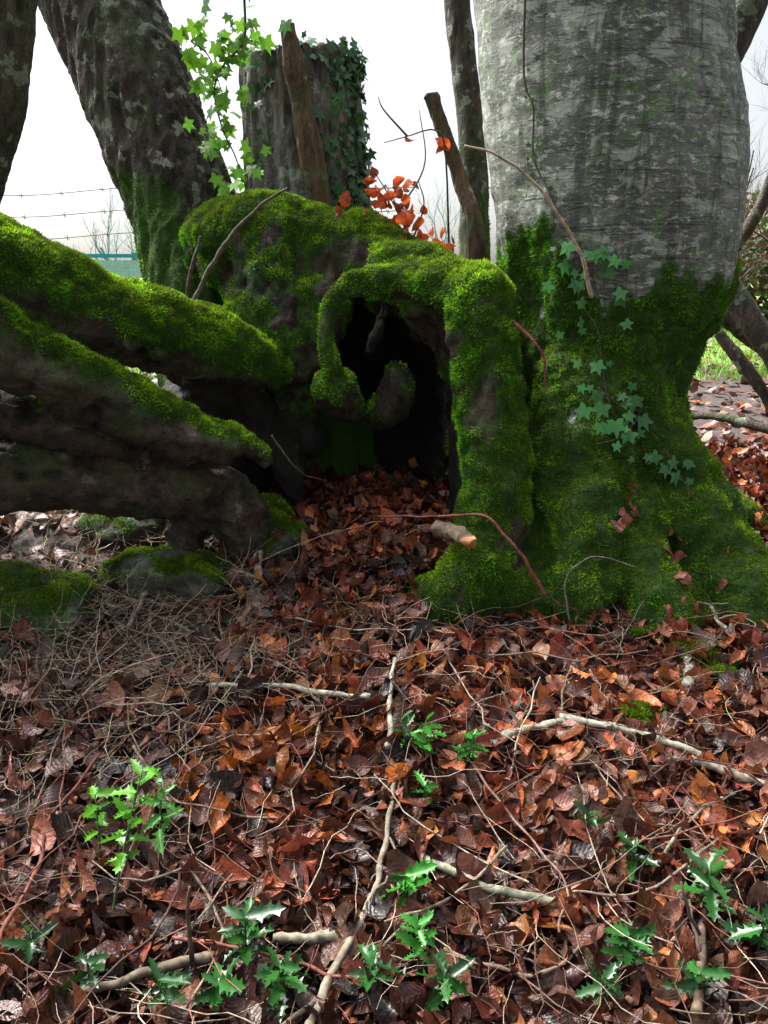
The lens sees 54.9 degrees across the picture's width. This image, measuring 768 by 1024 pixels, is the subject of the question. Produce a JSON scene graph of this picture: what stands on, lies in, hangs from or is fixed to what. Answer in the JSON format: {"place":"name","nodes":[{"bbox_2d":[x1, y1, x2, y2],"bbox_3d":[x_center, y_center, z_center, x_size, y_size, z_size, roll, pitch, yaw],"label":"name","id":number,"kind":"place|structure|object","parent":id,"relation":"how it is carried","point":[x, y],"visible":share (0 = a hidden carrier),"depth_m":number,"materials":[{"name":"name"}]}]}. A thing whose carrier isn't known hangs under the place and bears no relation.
{"place":"outdoors","nodes":[
{"label":"outdoors","id":0,"kind":"place"},
{"bbox_2d":[23,865,150,932],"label":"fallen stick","id":1,"kind":"object","parent":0,"point":[108,899],"visible":0.22,"depth_m":1.45,"materials":[{"name":"brown wood"}]},
{"bbox_2d":[0,278,767,1023],"bbox_3d":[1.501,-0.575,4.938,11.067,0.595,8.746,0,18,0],"label":"leaf litter","id":2,"kind":"object","parent":0,"point":[336,502],"visible":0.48,"depth_m":1.67,"materials":[{"name":"brown plant"}]},
{"bbox_2d":[0,0,37,203],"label":"dark leaning tree","id":3,"kind":"object","parent":2,"relation":"on","point":[17,29],"visible":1,"depth_m":2.17,"materials":[{"name":"brown plant"}]},
{"bbox_2d":[0,915,58,964],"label":"holly seedling","id":4,"kind":"object","parent":2,"relation":"on","point":[28,944],"visible":0.98,"depth_m":1.29,"materials":[{"name":"green plant"}]},
{"bbox_2d":[0,752,101,940],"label":"fallen stick","id":5,"kind":"object","parent":2,"relation":"on","point":[21,899],"visible":0.94,"depth_m":1.49,"materials":[{"name":"beige wood"}]},
{"bbox_2d":[0,560,109,645],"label":"mossy rock","id":6,"kind":"object","parent":2,"relation":"on","point":[33,593],"visible":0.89,"depth_m":2.21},
{"bbox_2d":[53,950,112,996],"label":"holly seedling","id":7,"kind":"object","parent":2,"relation":"on","point":[91,979],"visible":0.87,"depth_m":1.24,"materials":[{"name":"green plant"}]},
{"bbox_2d":[81,783,119,861],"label":"holly seedling","id":8,"kind":"object","parent":2,"relation":"on","point":[95,793],"visible":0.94,"depth_m":1.53,"materials":[{"name":"green plant"}]},
{"bbox_2d":[86,253,141,281],"bbox_3d":[-5.900,-3.786,12.460,6.200,1.100,0.120,0,18,0],"label":"blue field fence","id":9,"kind":"object","parent":2,"relation":"on","point":[126,268],"visible":0.06,"depth_m":12.29,"materials":[{"name":"green metal"}]},
{"bbox_2d":[73,513,168,545],"bbox_3d":[-0.961,0.033,2.761,0.358,0.186,0.313,0,18,0],"label":"mossy rock","id":10,"kind":"object","parent":2,"relation":"on","point":[128,528],"visible":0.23,"depth_m":2.64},
{"bbox_2d":[98,759,160,927],"bbox_3d":[-0.494,0.644,1.458,0.101,0.260,0.182,0,18,0],"label":"holly seedling","id":11,"kind":"object","parent":2,"relation":"on","point":[126,813],"visible":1,"depth_m":1.44,"materials":[{"name":"green plant"}]},
{"bbox_2d":[38,0,235,387],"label":"leaning tree","id":12,"kind":"object","parent":2,"relation":"on","point":[129,74],"visible":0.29,"depth_m":2.85,"materials":[{"name":"brown plant"}]},
{"bbox_2d":[126,590,148,627],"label":"fallen stick","id":13,"kind":"object","parent":2,"relation":"on","point":[138,608],"visible":0.93,"depth_m":2.23,"materials":[{"name":"grey wood"}]},
{"bbox_2d":[70,886,214,997],"bbox_3d":[-0.410,0.722,1.245,0.236,0.168,0.027,-6,19,-19],"label":"fallen stick","id":14,"kind":"object","parent":2,"relation":"on","point":[181,962],"visible":0.84,"depth_m":1.27,"materials":[{"name":"brown wood"}]},
{"bbox_2d":[0,211,294,563],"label":"fallen log","id":15,"kind":"object","parent":2,"relation":"on","point":[91,425],"visible":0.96,"depth_m":2.20,"materials":[{"name":"green plant"}]},
{"bbox_2d":[140,776,183,853],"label":"holly seedling","id":16,"kind":"object","parent":2,"relation":"on","point":[154,818],"visible":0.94,"depth_m":1.52,"materials":[{"name":"green plant"}]},
{"bbox_2d":[141,957,191,1008],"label":"holly seedling","id":17,"kind":"object","parent":2,"relation":"on","point":[166,982],"visible":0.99,"depth_m":1.22,"materials":[{"name":"green plant"}]},
{"bbox_2d":[97,544,236,611],"bbox_3d":[-0.725,0.229,2.454,0.494,0.259,0.330,0,18,0],"label":"mossy rock","id":18,"kind":"object","parent":2,"relation":"on","point":[170,572],"visible":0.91,"depth_m":2.33,"materials":[{"name":"grey stone"}]},
{"bbox_2d":[168,861,223,1008],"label":"fallen stick","id":19,"kind":"object","parent":2,"relation":"on","point":[196,878],"visible":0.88,"depth_m":1.36,"materials":[{"name":"brown wood"}]},
{"bbox_2d":[3,187,414,240],"bbox_3d":[-2.400,-1.423,5.026,5.200,1.602,0.086,0,18,0],"label":"barbed wire fence","id":20,"kind":"object","parent":2,"relation":"on","point":[64,214],"visible":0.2,"depth_m":4.83,"materials":[{"name":"grey metal"}]},
{"bbox_2d":[132,744,286,823],"bbox_3d":[-0.417,0.587,1.630,0.446,0.133,0.081,9,20,26],"label":"fallen stick","id":21,"kind":"object","parent":2,"relation":"on","point":[185,803],"visible":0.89,"depth_m":1.60,"materials":[{"name":"beige wood"}]},
{"bbox_2d":[191,956,245,1016],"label":"holly seedling","id":22,"kind":"object","parent":2,"relation":"on","point":[214,997],"visible":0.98,"depth_m":1.20,"materials":[{"name":"green plant"}]},
{"bbox_2d":[232,549,262,607],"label":"fallen stick","id":23,"kind":"object","parent":2,"relation":"on","point":[254,569],"visible":0.51,"depth_m":2.40,"materials":[{"name":"wood"}]},
{"bbox_2d":[217,896,285,965],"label":"holly seedling","id":24,"kind":"object","parent":2,"relation":"on","point":[248,915],"visible":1,"depth_m":1.28,"materials":[{"name":"green plant"}]},
{"bbox_2d":[171,936,352,979],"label":"fallen stick","id":25,"kind":"object","parent":2,"relation":"on","point":[224,945],"visible":0.77,"depth_m":1.29,"materials":[{"name":"wood"}]},
{"bbox_2d":[253,946,313,1022],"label":"holly seedling","id":26,"kind":"object","parent":2,"relation":"on","point":[275,977],"visible":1,"depth_m":1.20,"materials":[{"name":"green plant"}]},
{"bbox_2d":[262,516,312,562],"bbox_3d":[-0.378,0.108,2.636,0.265,0.173,0.210,0,18,0],"label":"mossy rock","id":27,"kind":"object","parent":2,"relation":"on","point":[292,529],"visible":0.51,"depth_m":2.57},
{"bbox_2d":[205,642,370,699],"bbox_3d":[-0.246,0.419,1.963,0.438,0.090,0.117,2,18,6],"label":"fallen stick","id":28,"kind":"object","parent":2,"relation":"on","point":[366,696],"visible":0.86,"depth_m":1.93,"materials":[{"name":"beige wood"}]},
{"bbox_2d":[238,22,377,476],"bbox_3d":[-0.283,-0.996,3.135,0.685,1.782,0.697,0,18,0],"label":"ivy covered snag","id":29,"kind":"object","parent":2,"relation":"on","point":[304,114],"visible":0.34,"depth_m":2.78,"materials":[{"name":"brown plant"}]},
{"bbox_2d":[171,15,246,113],"bbox_3d":[-0.603,-1.540,2.550,0.246,0.308,0.075,0,18,0],"label":"hanging ivy","id":30,"kind":"object","parent":29,"relation":"attached to","point":[180,35],"visible":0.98,"depth_m":2.54,"materials":[{"name":"green plant"}]},
{"bbox_2d":[182,0,276,195],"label":"hanging ivy","id":31,"kind":"object","parent":29,"relation":"attached to","point":[239,46],"visible":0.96,"depth_m":2.57,"materials":[{"name":"green plant"}]},
{"bbox_2d":[201,0,291,38],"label":"hanging ivy","id":32,"kind":"object","parent":29,"relation":"attached to","point":[285,26],"visible":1,"depth_m":2.52,"materials":[{"name":"green plant"}]},
{"bbox_2d":[273,930,342,943],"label":"fallen stick","id":33,"kind":"object","parent":2,"relation":"on","point":[321,936],"visible":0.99,"depth_m":1.33,"materials":[{"name":"beige wood"}]},
{"bbox_2d":[244,521,382,572],"bbox_3d":[-0.222,0.121,2.346,0.449,0.162,0.068,-2,18,-6],"label":"bramble stem","id":34,"kind":"object","parent":2,"relation":"on","point":[306,542],"visible":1,"depth_m":2.33,"materials":[{"name":"brown plant"}]},
{"bbox_2d":[281,783,395,1023],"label":"fallen stick","id":35,"kind":"object","parent":2,"relation":"on","point":[325,986],"visible":0.94,"depth_m":1.34,"materials":[{"name":"beige wood"}]},
{"bbox_2d":[166,188,539,629],"bbox_3d":[-0.130,-0.428,2.786,1.390,1.488,1.567,0,18,0],"label":"hollow tree stump","id":36,"kind":"object","parent":2,"relation":"on","point":[418,340],"visible":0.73,"depth_m":2.54,"materials":[{"name":"green plant"}]},
{"bbox_2d":[185,236,201,298],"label":"dead twig","id":37,"kind":"object","parent":36,"relation":"on","point":[189,278],"visible":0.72,"depth_m":2.60,"materials":[{"name":"wood"}]},
{"bbox_2d":[192,187,287,300],"bbox_3d":[-0.490,-0.868,2.453,0.362,0.386,0.030,1,18,4],"label":"dead twig","id":38,"kind":"object","parent":36,"relation":"on","point":[207,272],"visible":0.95,"depth_m":2.44,"materials":[{"name":"brown wood"}]},
{"bbox_2d":[271,435,326,481],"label":"bramble stem","id":39,"kind":"object","parent":36,"relation":"attached to","point":[283,452],"visible":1,"depth_m":2.37,"materials":[{"name":"brown plant"}]},
{"bbox_2d":[335,97,455,251],"bbox_3d":[0.040,-1.100,2.562,0.425,0.613,0.314,0,18,0],"label":"beech sapling","id":40,"kind":"object","parent":36,"relation":"on","point":[404,217],"visible":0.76,"depth_m":2.58,"materials":[{"name":"orange plant"}]},
{"bbox_2d":[430,520,476,548],"bbox_3d":[0.207,0.070,2.205,0.058,0.073,0.196,-9,20,-25],"label":"broken branch stub","id":41,"kind":"object","parent":36,"relation":"on","point":[450,532],"visible":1,"depth_m":2.17,"materials":[{"name":"brown plant"}]},
{"bbox_2d":[424,92,487,260],"bbox_3d":[0.277,-1.144,2.711,0.269,0.710,0.096,7,19,20],"label":"dead sapling","id":42,"kind":"object","parent":36,"relation":"on","point":[476,242],"visible":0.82,"depth_m":2.68,"materials":[{"name":"brown wood"}]},
{"bbox_2d":[377,513,546,596],"bbox_3d":[0.220,0.095,2.268,0.592,0.225,0.035,11,21,31],"label":"bramble stem","id":43,"kind":"object","parent":36,"relation":"attached to","point":[522,555],"visible":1,"depth_m":2.16,"materials":[{"name":"brown plant"}]},
{"bbox_2d":[512,320,545,385],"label":"bramble stem","id":44,"kind":"object","parent":36,"relation":"attached to","point":[520,328],"visible":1,"depth_m":2.17,"materials":[{"name":"brown plant"}]},
{"bbox_2d":[283,616,449,630],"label":"fallen stick","id":45,"kind":"object","parent":2,"relation":"on","point":[284,617],"visible":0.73,"depth_m":2.15,"materials":[{"name":"wood"}]},
{"bbox_2d":[348,942,407,991],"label":"holly seedling","id":46,"kind":"object","parent":2,"relation":"on","point":[369,956],"visible":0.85,"depth_m":1.24,"materials":[{"name":"green plant"}]},
{"bbox_2d":[0,279,767,1023],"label":"fallen twigs","id":47,"kind":"object","parent":2,"relation":"on","point":[184,682],"depth_m":1.81,"materials":[{"name":"brown wood"}]},
{"bbox_2d":[385,657,396,749],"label":"fallen stick","id":48,"kind":"object","parent":2,"relation":"on","point":[391,722],"visible":0.88,"depth_m":1.86,"materials":[{"name":"beige wood"}]},
{"bbox_2d":[393,710,414,752],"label":"holly seedling","id":49,"kind":"object","parent":2,"relation":"on","point":[404,728],"visible":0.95,"depth_m":1.78,"materials":[{"name":"green plant"}]},
{"bbox_2d":[51,175,766,259],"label":"distant trees","id":50,"kind":"object","parent":2,"relation":"on","point":[109,243],"visible":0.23,"depth_m":30.03,"materials":[{"name":"grey plant"}]},
{"bbox_2d":[381,858,437,909],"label":"holly seedling","id":51,"kind":"object","parent":2,"relation":"on","point":[410,881],"visible":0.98,"depth_m":1.40,"materials":[{"name":"green plant"}]},
{"bbox_2d":[394,909,436,978],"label":"holly seedling","id":52,"kind":"object","parent":2,"relation":"on","point":[420,940],"visible":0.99,"depth_m":1.28,"materials":[{"name":"green plant"}]},
{"bbox_2d":[403,769,438,812],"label":"holly seedling","id":53,"kind":"object","parent":2,"relation":"on","point":[428,785],"visible":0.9,"depth_m":1.63,"materials":[{"name":"green plant"}]},
{"bbox_2d":[410,712,446,775],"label":"holly seedling","id":54,"kind":"object","parent":2,"relation":"on","point":[426,730],"visible":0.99,"depth_m":1.75,"materials":[{"name":"green plant"}]},
{"bbox_2d":[415,948,474,1010],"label":"holly seedling","id":55,"kind":"object","parent":2,"relation":"on","point":[437,997],"visible":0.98,"depth_m":1.22,"materials":[{"name":"green plant"}]},
{"bbox_2d":[125,314,767,380],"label":"grass","id":56,"kind":"structure","parent":2,"relation":"on","point":[725,367],"depth_m":6.26,"materials":[{"name":"green plant"}]},
{"bbox_2d":[384,845,535,922],"bbox_3d":[0.130,0.689,1.422,0.285,0.078,0.128,-3,18,-9],"label":"fallen stick","id":57,"kind":"object","parent":2,"relation":"on","point":[485,869],"visible":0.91,"depth_m":1.40,"materials":[{"name":"brown wood"}]},
{"bbox_2d":[444,0,491,261],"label":"slender tree","id":58,"kind":"object","parent":2,"relation":"on","point":[462,52],"visible":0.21,"depth_m":3.53,"materials":[{"name":"grey plant"}]},
{"bbox_2d":[449,729,488,768],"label":"holly seedling","id":59,"kind":"object","parent":2,"relation":"on","point":[472,746],"visible":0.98,"depth_m":1.73,"materials":[{"name":"green plant"}]},
{"bbox_2d":[421,854,556,915],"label":"fallen stick","id":60,"kind":"object","parent":2,"relation":"on","point":[505,891],"visible":0.83,"depth_m":1.42,"materials":[{"name":"beige wood"}]},
{"bbox_2d":[444,944,582,1018],"bbox_3d":[0.243,0.768,1.292,0.246,0.039,0.140,11,21,30],"label":"fallen stick","id":61,"kind":"object","parent":2,"relation":"on","point":[544,971],"visible":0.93,"depth_m":1.27,"materials":[{"name":"brown wood"}]},
{"bbox_2d":[458,744,595,932],"bbox_3d":[0.294,0.652,1.538,0.236,0.058,0.479,0,18,0],"label":"fallen stick","id":62,"kind":"object","parent":2,"relation":"on","point":[522,829],"visible":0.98,"depth_m":1.51,"materials":[{"name":"beige wood"}]},
{"bbox_2d":[490,691,564,747],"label":"fallen stick","id":63,"kind":"object","parent":2,"relation":"on","point":[547,724],"visible":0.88,"depth_m":1.81,"materials":[{"name":"beige wood"}]},
{"bbox_2d":[510,665,621,799],"bbox_3d":[0.454,0.530,1.823,0.299,0.078,0.518,0,18,0],"label":"fallen stick","id":64,"kind":"object","parent":2,"relation":"on","point":[584,748],"visible":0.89,"depth_m":1.79,"materials":[{"name":"brown wood"}]},
{"bbox_2d":[570,800,610,832],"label":"holly seedling","id":65,"kind":"object","parent":2,"relation":"on","point":[594,822],"visible":0.99,"depth_m":1.55,"materials":[{"name":"green plant"}]},
{"bbox_2d":[575,952,624,1009],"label":"holly seedling","id":66,"kind":"object","parent":2,"relation":"on","point":[595,986],"visible":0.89,"depth_m":1.22,"materials":[{"name":"green plant"}]},
{"bbox_2d":[564,556,635,619],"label":"bramble stem","id":67,"kind":"object","parent":2,"relation":"on","point":[570,570],"visible":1,"depth_m":2.15,"materials":[{"name":"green plant"}]},
{"bbox_2d":[473,0,767,645],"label":"beech tree","id":68,"kind":"object","parent":2,"relation":"on","point":[642,129],"visible":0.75,"depth_m":2.24,"materials":[{"name":"grey plant"}]},
{"bbox_2d":[464,145,593,297],"bbox_3d":[0.411,-0.799,2.053,0.389,0.399,0.031,-1,18,-4],"label":"dead twig","id":69,"kind":"object","parent":68,"relation":"attached to","point":[569,232],"visible":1,"depth_m":2.04,"materials":[{"name":"brown wood"}]},
{"bbox_2d":[519,0,585,253],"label":"ivy","id":70,"kind":"object","parent":68,"relation":"attached to","point":[539,149],"visible":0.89,"depth_m":2.19,"materials":[{"name":"green plant"}]},
{"bbox_2d":[541,240,634,462],"bbox_3d":[0.647,-0.494,2.283,0.174,0.658,0.317,-13,22,-34],"label":"ivy","id":71,"kind":"object","parent":68,"relation":"attached to","point":[622,298],"visible":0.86,"depth_m":2.26,"materials":[{"name":"green plant"}]},
{"bbox_2d":[587,245,633,279],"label":"ivy","id":72,"kind":"object","parent":68,"relation":"attached to","point":[606,267],"visible":0.94,"depth_m":2.19,"materials":[{"name":"green plant"}]},
{"bbox_2d":[573,358,652,451],"bbox_3d":[0.732,-0.332,2.289,0.276,0.270,0.152,-3,18,-9],"label":"ivy","id":73,"kind":"object","parent":68,"relation":"attached to","point":[618,425],"visible":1,"depth_m":2.28,"materials":[{"name":"green plant"}]},
{"bbox_2d":[642,448,696,499],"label":"ivy","id":74,"kind":"object","parent":68,"relation":"attached to","point":[655,457],"visible":1,"depth_m":2.37,"materials":[{"name":"green plant"}]},
{"bbox_2d":[600,920,657,982],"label":"holly seedling","id":75,"kind":"object","parent":2,"relation":"on","point":[640,934],"visible":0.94,"depth_m":1.27,"materials":[{"name":"green plant"}]},
{"bbox_2d":[559,713,701,756],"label":"fallen stick","id":76,"kind":"object","parent":2,"relation":"on","point":[611,727],"visible":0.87,"depth_m":1.80,"materials":[{"name":"beige wood"}]},
{"bbox_2d":[612,831,658,881],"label":"holly seedling","id":77,"kind":"object","parent":2,"relation":"on","point":[631,867],"visible":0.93,"depth_m":1.48,"materials":[{"name":"green plant"}]},
{"bbox_2d":[619,698,669,722],"bbox_3d":[0.673,0.519,1.913,0.147,0.073,0.105,-9,20,-26],"label":"moss cushion","id":78,"kind":"object","parent":2,"relation":"on","point":[641,710],"visible":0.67,"depth_m":1.89,"materials":[{"name":"green plant"}]},
{"bbox_2d":[623,623,666,644],"bbox_3d":[0.781,0.356,2.201,0.127,0.068,0.116,0,18,0],"label":"moss cushion","id":79,"kind":"object","parent":2,"relation":"on","point":[636,631],"visible":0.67,"depth_m":2.17,"materials":[{"name":"green plant"}]},
{"bbox_2d":[572,837,718,898],"bbox_3d":[0.534,0.694,1.453,0.365,0.043,0.076,-5,19,-15],"label":"fallen stick","id":80,"kind":"object","parent":2,"relation":"on","point":[701,851],"visible":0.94,"depth_m":1.42,"materials":[{"name":"beige wood"}]},
{"bbox_2d":[681,654,694,686],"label":"fallen stick","id":81,"kind":"object","parent":2,"relation":"on","point":[686,681],"visible":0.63,"depth_m":2.01,"materials":[{"name":"beige wood"}]},
{"bbox_2d":[662,638,720,667],"bbox_3d":[0.868,0.403,2.095,0.176,0.086,0.131,0,18,0],"label":"moss cushion","id":82,"kind":"object","parent":2,"relation":"on","point":[690,646],"visible":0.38,"depth_m":2.08,"materials":[{"name":"green plant"}]},
{"bbox_2d":[680,881,708,1017],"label":"fallen stick","id":83,"kind":"object","parent":2,"relation":"on","point":[699,929],"visible":0.76,"depth_m":1.30,"materials":[{"name":"brown wood"}]},
{"bbox_2d":[661,958,732,998],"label":"holly seedling","id":84,"kind":"object","parent":2,"relation":"on","point":[694,975],"visible":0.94,"depth_m":1.22,"materials":[{"name":"green plant"}]},
{"bbox_2d":[648,783,756,864],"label":"fallen stick","id":85,"kind":"object","parent":2,"relation":"on","point":[690,820],"visible":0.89,"depth_m":1.54,"materials":[{"name":"beige wood"}]},
{"bbox_2d":[672,845,736,921],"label":"holly seedling","id":86,"kind":"object","parent":2,"relation":"on","point":[707,878],"visible":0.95,"depth_m":1.39,"materials":[{"name":"green plant"}]},
{"bbox_2d":[700,659,745,683],"bbox_3d":[0.939,0.439,2.039,0.146,0.074,0.119,-12,21,-32],"label":"moss cushion","id":87,"kind":"object","parent":2,"relation":"on","point":[720,668],"visible":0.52,"depth_m":2.02,"materials":[{"name":"green plant"}]},
{"bbox_2d":[699,602,754,651],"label":"fallen stick","id":88,"kind":"object","parent":2,"relation":"on","point":[721,624],"visible":0.45,"depth_m":2.20,"materials":[{"name":"grey wood"}]},
{"bbox_2d":[689,755,767,786],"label":"fallen stick","id":89,"kind":"object","parent":2,"relation":"on","point":[738,775],"visible":0.88,"depth_m":1.70,"materials":[{"name":"beige wood"}]},
{"bbox_2d":[691,412,767,433],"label":"fallen branch","id":90,"kind":"object","parent":2,"relation":"on","point":[745,423],"visible":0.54,"depth_m":3.68,"materials":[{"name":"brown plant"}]},
{"bbox_2d":[722,310,756,352],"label":"fallen branch","id":91,"kind":"object","parent":2,"relation":"on","point":[730,324],"visible":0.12,"depth_m":3.48,"materials":[{"name":"brown wood"}]},
{"bbox_2d":[713,329,767,412],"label":"fallen branch","id":92,"kind":"object","parent":2,"relation":"on","point":[744,365],"visible":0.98,"depth_m":3.17,"materials":[{"name":"wood"}]},
{"bbox_2d":[720,901,767,963],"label":"holly seedling","id":93,"kind":"object","parent":2,"relation":"on","point":[744,932],"visible":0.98,"depth_m":1.30,"materials":[{"name":"green plant"}]},
{"bbox_2d":[738,189,767,320],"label":"hedge","id":94,"kind":"object","parent":2,"relation":"on","point":[757,281],"visible":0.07,"depth_m":10.34,"materials":[{"name":"leaf"},{"name":"twig bark"}]},
{"bbox_2d":[739,47,767,282],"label":"bare shrubs","id":95,"kind":"object","parent":2,"relation":"on","point":[756,232],"visible":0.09,"depth_m":5.73,"materials":[{"name":"brown plant"}]},
{"bbox_2d":[0,0,767,272],"label":"sky","id":96,"kind":"structure","parent":0,"point":[404,42],"materials":[{"name":"white"}]},
{"bbox_2d":[738,173,767,251],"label":"fallen branch","id":97,"kind":"object","parent":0,"point":[752,220],"visible":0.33,"depth_m":3.43,"materials":[{"name":"grey wood"}]}
]}

